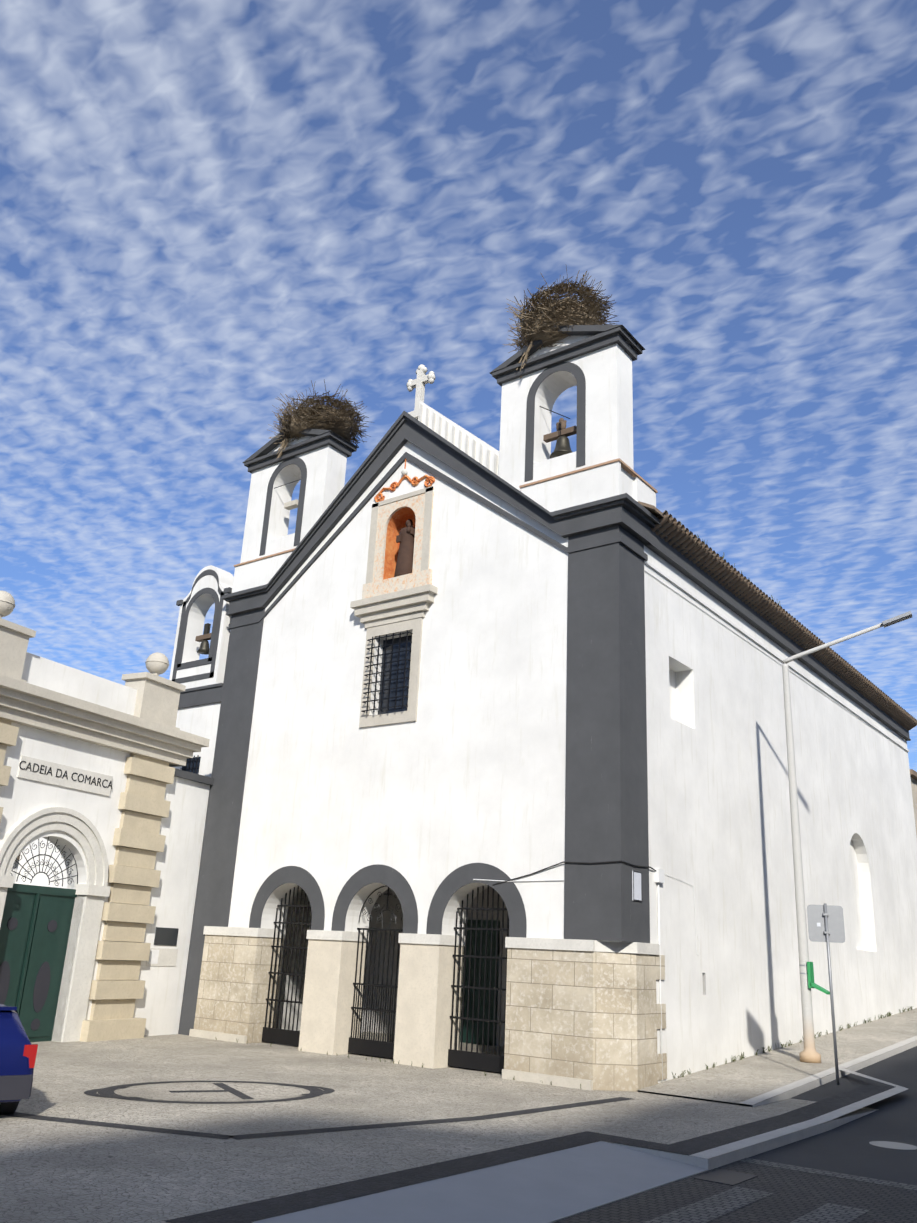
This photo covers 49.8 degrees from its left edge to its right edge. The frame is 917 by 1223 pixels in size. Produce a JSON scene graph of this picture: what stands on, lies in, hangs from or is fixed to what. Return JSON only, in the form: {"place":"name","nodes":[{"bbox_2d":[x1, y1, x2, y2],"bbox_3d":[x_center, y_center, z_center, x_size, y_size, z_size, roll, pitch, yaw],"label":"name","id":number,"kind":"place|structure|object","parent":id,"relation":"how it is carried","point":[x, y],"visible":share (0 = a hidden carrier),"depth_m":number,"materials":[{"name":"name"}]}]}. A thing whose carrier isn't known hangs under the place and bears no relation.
{"place":"outdoors","nodes":[
{"label":"outdoors","id":0,"kind":"place"},
{"bbox_2d":[0,1034,878,1222],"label":"plaza pavement","id":1,"kind":"structure","parent":0,"point":[56,1172],"depth_m":13.13,"materials":[{"name":"stone"}]},
{"bbox_2d":[0,1004,37,1113],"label":"blue hatchback","id":2,"kind":"object","parent":1,"relation":"on","point":[18,1051],"visible":0.98,"depth_m":12.31,"materials":[{"name":"paint"}]},
{"bbox_2d":[0,1068,907,1222],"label":"kerb and bands","id":3,"kind":"structure","parent":1,"relation":"on","point":[711,1145],"depth_m":12.93,"materials":[{"name":"stone"}]},
{"bbox_2d":[807,903,844,1084],"bbox_3d":[7.210,7.353,19.121,0.700,3.280,0.070,2,-19,4],"label":"road sign","id":4,"kind":"object","parent":3,"relation":"on","point":[825,922],"visible":1,"depth_m":19.51,"materials":[{"name":"metal"}]},
{"bbox_2d":[252,1141,707,1222],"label":"crossing ramp","id":5,"kind":"structure","parent":1,"relation":"on","point":[552,1187],"depth_m":10.01,"materials":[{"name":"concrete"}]},
{"bbox_2d":[0,0,916,771],"label":"sky","id":6,"kind":"structure","parent":0,"point":[211,211],"materials":[{"name":"blue"}]},
{"bbox_2d":[273,1040,916,1184],"bbox_3d":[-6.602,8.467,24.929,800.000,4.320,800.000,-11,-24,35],"label":"ground","id":7,"kind":"structure","parent":0,"point":[848,1148],"depth_m":14.99,"materials":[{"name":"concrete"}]},
{"bbox_2d":[10,853,20,882],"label":"courtyard building","id":8,"kind":"structure","parent":7,"relation":"on","point":[16,864],"depth_m":31.11,"materials":[{"name":"paint"}]},
{"bbox_2d":[0,590,213,1041],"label":"jail building","id":9,"kind":"structure","parent":7,"relation":"on","point":[97,949],"depth_m":22.54,"materials":[{"name":"white paint"}]},
{"bbox_2d":[19,761,111,788],"bbox_3d":[-8.741,3.674,22.173,0.008,0.189,2.689,-7,-21,26],"label":"sign lettering","id":10,"kind":"object","parent":9,"relation":"attached to","point":[93,780],"visible":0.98,"depth_m":22.07},
{"bbox_2d":[178,325,916,1093],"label":"church","id":11,"kind":"structure","parent":7,"relation":"on","point":[590,689],"depth_m":22.93,"materials":[{"name":"paint"}]},
{"bbox_2d":[15,565,233,1032],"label":"convent wing","id":12,"kind":"structure","parent":11,"relation":"attached to","point":[202,681],"depth_m":28.53,"materials":[{"name":"white paint"}]},
{"bbox_2d":[268,380,373,459],"bbox_3d":[-4.092,-5.257,28.715,2.844,2.070,3.144,11,-21,-23],"label":"stork nest","id":13,"kind":"object","parent":11,"relation":"on","point":[341,419],"visible":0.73,"depth_m":28.08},
{"bbox_2d":[262,885,508,1072],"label":"iron gates","id":14,"kind":"object","parent":11,"relation":"attached to","point":[492,1062],"visible":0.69,"depth_m":21.47,"materials":[{"name":"black metal"}]},
{"bbox_2d":[195,406,576,654],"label":"church bells","id":15,"kind":"object","parent":11,"relation":"attached to","point":[561,434],"visible":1,"depth_m":23.11,"materials":[{"name":"brown metal"}]},
{"bbox_2d":[350,458,437,727],"bbox_3d":[-1.507,-0.715,24.393,2.540,7.130,0.540,-11,-24,35],"label":"facade stonework","id":16,"kind":"object","parent":11,"relation":"attached to","point":[393,605],"visible":0.96,"depth_m":24.11,"materials":[{"name":"stone"}]},
{"bbox_2d":[394,519,414,576],"bbox_3d":[-1.279,-1.560,24.910,0.610,1.646,0.610,-11,-24,35],"label":"saint anthony statue","id":17,"kind":"object","parent":11,"relation":"on","point":[405,537],"visible":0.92,"depth_m":24.70,"materials":[{"name":"brown stone"}]},
{"bbox_2d":[502,266,618,378],"bbox_3d":[2.521,-6.811,24.157,3.008,2.563,2.682,-11,-24,35],"label":"stork nest","id":18,"kind":"object","parent":11,"relation":"on","point":[542,318],"visible":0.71,"depth_m":23.53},
{"bbox_2d":[473,571,906,1081],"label":"wall fittings","id":19,"kind":"object","parent":11,"relation":"on","point":[660,874],"depth_m":19.44,"materials":[{"name":"white plastic"}]},
{"bbox_2d":[553,1158,916,1222],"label":"street setts","id":20,"kind":"structure","parent":7,"relation":"on","point":[774,1192],"depth_m":10.45,"materials":[{"name":"stone"}]},
{"bbox_2d":[694,1141,916,1185],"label":"street ironwork","id":21,"kind":"object","parent":7,"relation":"on","point":[727,1177],"visible":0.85,"depth_m":11.62,"materials":[{"name":"metal"}]},
{"bbox_2d":[910,769,916,835],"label":"neighbouring building","id":22,"kind":"structure","parent":7,"relation":"on","point":[913,775],"depth_m":38.94,"materials":[{"name":"paint"}]},
{"bbox_2d":[361,1008,916,1106],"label":"side pavement","id":23,"kind":"structure","parent":0,"point":[780,1074],"depth_m":20.80,"materials":[{"name":"stone"}]},
{"bbox_2d":[215,521,911,1087],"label":"wall weeds","id":24,"kind":"object","parent":23,"relation":"on","point":[741,1053],"depth_m":23.08,"materials":[{"name":"green plant"}]},
{"bbox_2d":[782,611,911,1062],"bbox_3d":[9.090,4.908,22.471,3.167,9.971,0.432,-6,-21,25],"label":"street lamp","id":25,"kind":"object","parent":23,"relation":"on","point":[809,1053],"visible":1,"depth_m":22.67,"materials":[{"name":"metal"}]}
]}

